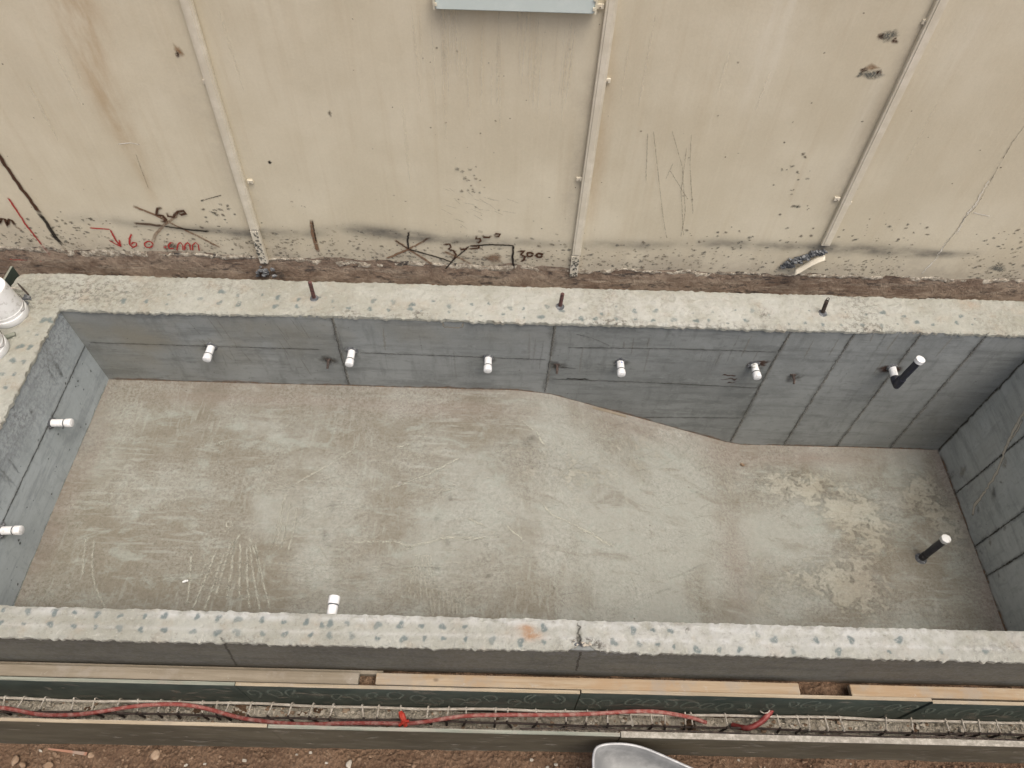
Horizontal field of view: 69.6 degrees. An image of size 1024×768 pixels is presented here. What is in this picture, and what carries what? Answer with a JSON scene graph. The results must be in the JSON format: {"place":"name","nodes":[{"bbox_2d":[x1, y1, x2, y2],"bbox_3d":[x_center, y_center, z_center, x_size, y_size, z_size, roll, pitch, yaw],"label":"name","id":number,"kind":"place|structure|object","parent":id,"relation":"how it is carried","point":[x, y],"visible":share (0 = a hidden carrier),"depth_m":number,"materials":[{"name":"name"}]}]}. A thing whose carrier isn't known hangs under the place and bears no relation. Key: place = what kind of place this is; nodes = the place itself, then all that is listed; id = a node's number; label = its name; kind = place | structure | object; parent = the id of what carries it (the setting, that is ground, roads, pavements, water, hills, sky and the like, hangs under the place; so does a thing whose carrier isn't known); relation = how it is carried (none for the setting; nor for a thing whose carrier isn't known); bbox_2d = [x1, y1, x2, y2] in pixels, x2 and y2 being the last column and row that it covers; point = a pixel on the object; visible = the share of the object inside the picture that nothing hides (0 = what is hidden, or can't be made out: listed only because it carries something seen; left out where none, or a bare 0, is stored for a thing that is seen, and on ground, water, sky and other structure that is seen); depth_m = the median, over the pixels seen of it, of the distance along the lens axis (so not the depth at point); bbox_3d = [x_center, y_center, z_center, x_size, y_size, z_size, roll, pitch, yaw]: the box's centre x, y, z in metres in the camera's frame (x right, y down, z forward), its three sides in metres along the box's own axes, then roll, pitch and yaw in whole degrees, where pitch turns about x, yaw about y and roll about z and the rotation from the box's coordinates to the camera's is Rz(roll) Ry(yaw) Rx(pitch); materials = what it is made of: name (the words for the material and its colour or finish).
{"place":"outdoors","nodes":[
{"label":"outdoors","id":0,"kind":"place"},
{"bbox_2d":[0,277,1023,767],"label":"ground","id":1,"kind":"structure","parent":0,"point":[276,757],"depth_m":5.19,"materials":[{"name":"soil"}]},
{"bbox_2d":[3,266,19,286],"bbox_3d":[-4.273,-0.827,6.312,0.020,0.267,0.250,2,54,0],"label":"film board","id":2,"kind":"object","parent":1,"relation":"on","point":[11,276],"visible":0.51,"depth_m":6.26,"materials":[{"name":"green wood"}]},
{"bbox_2d":[11,755,18,765],"bbox_3d":[-3.542,2.682,5.244,0.058,0.030,0.060,37,61,23],"label":"stone","id":3,"kind":"object","parent":1,"relation":"on","point":[15,760],"visible":1,"depth_m":5.24,"materials":[{"name":"beige stone"}]},
{"bbox_2d":[19,762,25,767],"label":"stone","id":4,"kind":"object","parent":1,"relation":"on","point":[22,764],"visible":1,"depth_m":5.22,"materials":[{"name":"beige stone"}]},
{"bbox_2d":[43,761,53,767],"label":"stone","id":5,"kind":"object","parent":1,"relation":"on","point":[49,764],"visible":1,"depth_m":5.21,"materials":[{"name":"beige stone"}]},
{"bbox_2d":[48,748,87,755],"bbox_3d":[-3.162,2.614,5.236,0.289,0.018,0.022,6,54,3],"label":"wood sliver","id":6,"kind":"object","parent":1,"relation":"on","point":[75,752],"visible":1,"depth_m":5.23,"materials":[{"name":"brown wood"}]},
{"bbox_2d":[88,752,93,757],"bbox_3d":[-2.999,2.646,5.246,0.044,0.024,0.046,-38,64,-25],"label":"stone","id":7,"kind":"object","parent":1,"relation":"on","point":[90,754],"visible":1,"depth_m":5.24,"materials":[{"name":"beige stone"}]},
{"bbox_2d":[0,676,257,705],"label":"formwork board","id":8,"kind":"object","parent":1,"relation":"on","point":[81,688],"visible":0.96,"depth_m":4.98,"materials":[{"name":"green wood"}]},
{"bbox_2d":[0,717,290,747],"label":"formwork board","id":9,"kind":"object","parent":1,"relation":"on","point":[68,731],"visible":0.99,"depth_m":4.92,"materials":[{"name":"brown wood"}]},
{"bbox_2d":[149,749,159,759],"bbox_3d":[-2.539,2.635,5.233,0.073,0.042,0.071,2,54,0],"label":"stone","id":10,"kind":"object","parent":1,"relation":"on","point":[155,754],"visible":1,"depth_m":5.22,"materials":[{"name":"beige stone"}]},
{"bbox_2d":[0,661,383,675],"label":"timber strip","id":11,"kind":"object","parent":1,"relation":"on","point":[367,673],"visible":0.57,"depth_m":4.92,"materials":[{"name":"beige wood"}]},
{"bbox_2d":[256,266,276,277],"bbox_3d":[-2.168,-0.986,6.486,0.205,0.125,0.077,5,54,2],"label":"mortar lump","id":12,"kind":"object","parent":1,"relation":"on","point":[265,271],"visible":1,"depth_m":6.48,"materials":[{"name":"grey concrete"}]},
{"bbox_2d":[346,760,351,767],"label":"stone","id":13,"kind":"object","parent":1,"relation":"on","point":[348,763],"visible":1,"depth_m":5.14,"materials":[{"name":"white stone"}]},
{"bbox_2d":[0,702,706,727],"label":"red hose","id":14,"kind":"object","parent":1,"relation":"on","point":[404,722],"visible":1,"depth_m":5.11,"materials":[{"name":"red rubber"}]},
{"bbox_2d":[235,682,579,712],"bbox_3d":[-0.691,2.175,5.084,2.266,0.602,0.022,2,54,0],"label":"formwork board","id":15,"kind":"object","parent":1,"relation":"on","point":[371,695],"visible":1,"depth_m":4.99,"materials":[{"name":"green wood"}]},
{"bbox_2d":[0,664,359,684],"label":"timber batten","id":16,"kind":"object","parent":15,"relation":"attached to","point":[174,674],"visible":1,"depth_m":4.85,"materials":[{"name":"beige wood"}]},
{"bbox_2d":[268,724,619,751],"bbox_3d":[-0.458,2.475,5.059,2.277,0.923,0.022,2,54,0],"label":"formwork board","id":17,"kind":"object","parent":1,"relation":"on","point":[316,737],"visible":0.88,"depth_m":4.87,"materials":[{"name":"brown wood"}]},
{"bbox_2d":[0,273,1023,686],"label":"swimming pool","id":18,"kind":"structure","parent":1,"relation":"in","point":[416,487],"depth_m":6.26,"materials":[{"name":"grey concrete"}]},
{"bbox_2d":[0,331,9,358],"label":"bucket","id":19,"kind":"object","parent":18,"relation":"on","point":[4,345],"visible":1,"depth_m":5.71,"materials":[{"name":"white plastic"}]},
{"bbox_2d":[4,332,15,338],"bbox_3d":[-4.014,-0.366,5.815,0.165,0.018,0.040,-25,59,-18],"label":"wood offcut","id":20,"kind":"object","parent":18,"relation":"on","point":[10,335],"visible":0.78,"depth_m":5.82,"materials":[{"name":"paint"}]},
{"bbox_2d":[0,522,24,537],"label":"pipe stub","id":21,"kind":"object","parent":18,"relation":"attached to","point":[13,530],"visible":1,"depth_m":5.40,"materials":[{"name":"white plastic"}]},
{"bbox_2d":[0,277,28,328],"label":"bucket","id":22,"kind":"object","parent":18,"relation":"on","point":[14,308],"visible":1,"depth_m":5.83,"materials":[{"name":"white plastic"}]},
{"bbox_2d":[17,283,28,294],"bbox_3d":[-4.078,-0.798,6.129,0.266,0.065,0.014,38,62,23],"label":"steel bar","id":23,"kind":"object","parent":18,"relation":"on","point":[24,290],"visible":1,"depth_m":6.09,"materials":[{"name":"black metal"}]},
{"bbox_2d":[18,294,30,304],"bbox_3d":[-4.037,-0.693,6.054,0.156,0.038,0.111,2,54,0],"label":"mortar crumb","id":24,"kind":"object","parent":18,"relation":"on","point":[25,297],"visible":0.59,"depth_m":6.05,"materials":[{"name":"grey concrete"}]},
{"bbox_2d":[47,418,73,429],"bbox_3d":[-3.676,0.323,5.990,0.208,0.103,0.117,2,54,0],"label":"pipe stub","id":25,"kind":"object","parent":18,"relation":"attached to","point":[54,422],"visible":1,"depth_m":5.96,"materials":[{"name":"white plastic"}]},
{"bbox_2d":[202,342,217,361],"bbox_3d":[-2.619,-0.279,6.367,0.105,0.118,0.187,2,54,0],"label":"pipe stub","id":26,"kind":"object","parent":18,"relation":"attached to","point":[211,348],"visible":1,"depth_m":6.34,"materials":[{"name":"white plastic"}]},
{"bbox_2d":[308,281,318,301],"bbox_3d":[-1.649,-0.763,6.079,0.090,0.222,0.090,2,54,0],"label":"rebar stub","id":27,"kind":"object","parent":18,"relation":"on","point":[313,297],"visible":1,"depth_m":6.08,"materials":[{"name":"brown metal"}]},
{"bbox_2d":[325,359,330,368],"bbox_3d":[-1.629,-0.186,6.513,0.048,0.050,0.112,2,54,0],"label":"wall tie","id":28,"kind":"object","parent":18,"relation":"attached to","point":[328,362],"depth_m":6.50,"materials":[{"name":"metal"}]},
{"bbox_2d":[327,594,339,613],"bbox_3d":[-1.151,1.444,4.704,0.109,0.110,0.183,2,54,0],"label":"pipe stub","id":29,"kind":"object","parent":18,"relation":"attached to","point":[333,601],"visible":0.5,"depth_m":4.70,"materials":[{"name":"white plastic"}]},
{"bbox_2d":[345,347,358,366],"bbox_3d":[-1.393,-0.240,6.378,0.113,0.105,0.191,2,54,0],"label":"pipe stub","id":30,"kind":"object","parent":18,"relation":"attached to","point":[352,352],"visible":1,"depth_m":6.35,"materials":[{"name":"white plastic"}]},
{"bbox_2d":[483,354,493,372],"bbox_3d":[-0.209,-0.178,6.436,0.101,0.110,0.181,2,54,0],"label":"pipe stub","id":31,"kind":"object","parent":18,"relation":"attached to","point":[487,359],"visible":1,"depth_m":6.40,"materials":[{"name":"white plastic"}]},
{"bbox_2d":[555,292,563,309],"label":"rebar stub","id":32,"kind":"object","parent":18,"relation":"on","point":[559,306],"visible":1,"depth_m":6.10,"materials":[{"name":"brown metal"}]},
{"bbox_2d":[592,406,625,417],"bbox_3d":[0.850,0.253,7.075,0.962,0.414,0.025,2,54,0],"label":"edge strip","id":33,"kind":"object","parent":18,"relation":"on","point":[609,411],"visible":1,"depth_m":7.09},
{"bbox_2d":[615,358,625,376],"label":"pipe stub","id":34,"kind":"object","parent":18,"relation":"attached to","point":[619,363],"visible":1,"depth_m":6.40,"materials":[{"name":"white plastic"}]},
{"bbox_2d":[747,361,761,379],"bbox_3d":[2.123,-0.124,6.434,0.109,0.097,0.187,2,54,0],"label":"pipe stub","id":35,"kind":"object","parent":18,"relation":"attached to","point":[756,372],"visible":1,"depth_m":6.40,"materials":[{"name":"plastic"}]},
{"bbox_2d":[790,374,795,383],"bbox_3d":[2.511,-0.050,6.572,0.048,0.050,0.112,2,54,0],"label":"wall tie","id":36,"kind":"object","parent":18,"relation":"attached to","point":[793,376],"depth_m":6.56,"materials":[{"name":"metal"}]},
{"bbox_2d":[819,297,829,316],"bbox_3d":[2.603,-0.642,6.104,0.090,0.218,0.090,2,54,0],"label":"rebar stub","id":37,"kind":"object","parent":18,"relation":"on","point":[822,312],"visible":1,"depth_m":6.12,"materials":[{"name":"metal"}]},
{"bbox_2d":[886,355,924,388],"bbox_3d":[3.353,-0.160,6.296,0.128,0.408,0.246,2,54,0],"label":"elbow pipe","id":38,"kind":"object","parent":18,"relation":"attached to","point":[897,381],"visible":1,"depth_m":6.29,"materials":[{"name":"black plastic"}]},
{"bbox_2d":[915,534,950,563],"bbox_3d":[3.840,1.510,6.723,0.130,0.501,0.130,2,54,0],"label":"standing pipe","id":39,"kind":"object","parent":18,"relation":"on","point":[933,548],"visible":1,"depth_m":6.68,"materials":[{"name":"plastic"}]},
{"bbox_2d":[0,0,1023,300],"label":"boundary wall","id":40,"kind":"structure","parent":1,"relation":"on","point":[400,140],"depth_m":5.45,"materials":[{"name":"beige paint"}]},
{"bbox_2d":[179,0,268,263],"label":"wall duct","id":41,"kind":"object","parent":40,"relation":"attached to","point":[209,81],"depth_m":5.29,"materials":[{"name":"beige paint"}]},
{"bbox_2d":[432,0,597,14],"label":"light housing","id":42,"kind":"object","parent":40,"relation":"attached to","point":[572,6],"visible":1,"depth_m":4.54,"materials":[{"name":"grey metal"}]},
{"bbox_2d":[570,0,617,276],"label":"wall duct","id":43,"kind":"object","parent":40,"relation":"attached to","point":[601,78],"depth_m":5.25,"materials":[{"name":"beige paint"}]},
{"bbox_2d":[780,249,827,268],"bbox_3d":[2.493,-1.065,6.290,0.333,0.240,0.074,2,54,0],"label":"mortar lump","id":44,"kind":"object","parent":40,"relation":"attached to","point":[795,260],"visible":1,"depth_m":6.28,"materials":[{"name":"grey concrete"}]},
{"bbox_2d":[793,255,824,275],"bbox_3d":[2.547,-1.016,6.309,0.207,0.225,0.050,-1,54,-2],"label":"duct fragment","id":45,"kind":"object","parent":40,"relation":"attached to","point":[810,263],"visible":1,"depth_m":6.29,"materials":[{"name":"beige paint"}]},
{"bbox_2d":[820,0,948,245],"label":"wall duct","id":46,"kind":"object","parent":40,"relation":"attached to","point":[929,22],"depth_m":5.14,"materials":[{"name":"beige paint"}]},
{"bbox_2d":[0,700,1023,740],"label":"gravel bed","id":47,"kind":"object","parent":1,"relation":"on","point":[353,713],"visible":0.38,"depth_m":5.27,"materials":[{"name":"grey gravel"}]},
{"bbox_2d":[0,695,1023,740],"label":"rebar cage","id":48,"kind":"object","parent":47,"relation":"on","point":[536,710],"visible":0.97,"depth_m":5.16,"materials":[{"name":"grey metal"}]},
{"bbox_2d":[541,717,548,722],"bbox_3d":[0.235,2.394,5.252,0.056,0.032,0.040,2,54,0],"label":"stone","id":49,"kind":"object","parent":47,"relation":"on","point":[545,719],"visible":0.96,"depth_m":5.24,"materials":[{"name":"grey stone"}]},
{"bbox_2d":[567,717,576,720],"bbox_3d":[0.428,2.386,5.263,0.071,0.038,0.046,2,54,0],"label":"stone","id":50,"kind":"object","parent":47,"relation":"on","point":[572,718],"visible":0.62,"depth_m":5.25,"materials":[{"name":"beige stone"}]},
{"bbox_2d":[26,749,1022,767],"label":"loose grit","id":51,"kind":"object","parent":1,"relation":"on","point":[55,754],"visible":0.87,"depth_m":5.18,"materials":[{"name":"gravel"}]},
{"bbox_2d":[592,742,692,767],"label":"wheelbarrow","id":52,"kind":"object","parent":1,"relation":"on","point":[617,755],"visible":1,"depth_m":4.74,"materials":[{"name":"metal"}]},
{"bbox_2d":[731,710,773,730],"bbox_3d":[1.706,2.370,5.186,0.291,0.191,0.105,-18,57,-14],"label":"red hose","id":53,"kind":"object","parent":1,"relation":"on","point":[764,718],"visible":0.82,"depth_m":5.13,"materials":[{"name":"red rubber"}]},
{"bbox_2d":[574,690,931,719],"bbox_3d":[1.616,2.228,5.092,2.344,0.602,0.022,2,54,0],"label":"formwork board","id":54,"kind":"object","parent":1,"relation":"on","point":[778,704],"visible":1,"depth_m":5.00,"materials":[{"name":"green wood"}]},
{"bbox_2d":[375,673,799,694],"bbox_3d":[0.503,1.996,4.889,2.806,0.048,0.072,2,54,0],"label":"timber batten","id":55,"kind":"object","parent":54,"relation":"attached to","point":[474,681],"visible":1,"depth_m":4.87,"materials":[{"name":"beige wood"}]},
{"bbox_2d":[847,685,1023,701],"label":"timber batten","id":56,"kind":"object","parent":54,"relation":"attached to","point":[975,694],"visible":1,"depth_m":4.88,"materials":[{"name":"beige wood"}]},
{"bbox_2d":[616,731,1023,762],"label":"formwork board","id":57,"kind":"object","parent":1,"relation":"on","point":[827,747],"visible":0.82,"depth_m":4.85,"materials":[{"name":"brown wood"}]},
{"bbox_2d":[896,700,1023,724],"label":"formwork board","id":58,"kind":"object","parent":1,"relation":"on","point":[975,710],"visible":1,"depth_m":5.03,"materials":[{"name":"green wood"}]}
]}

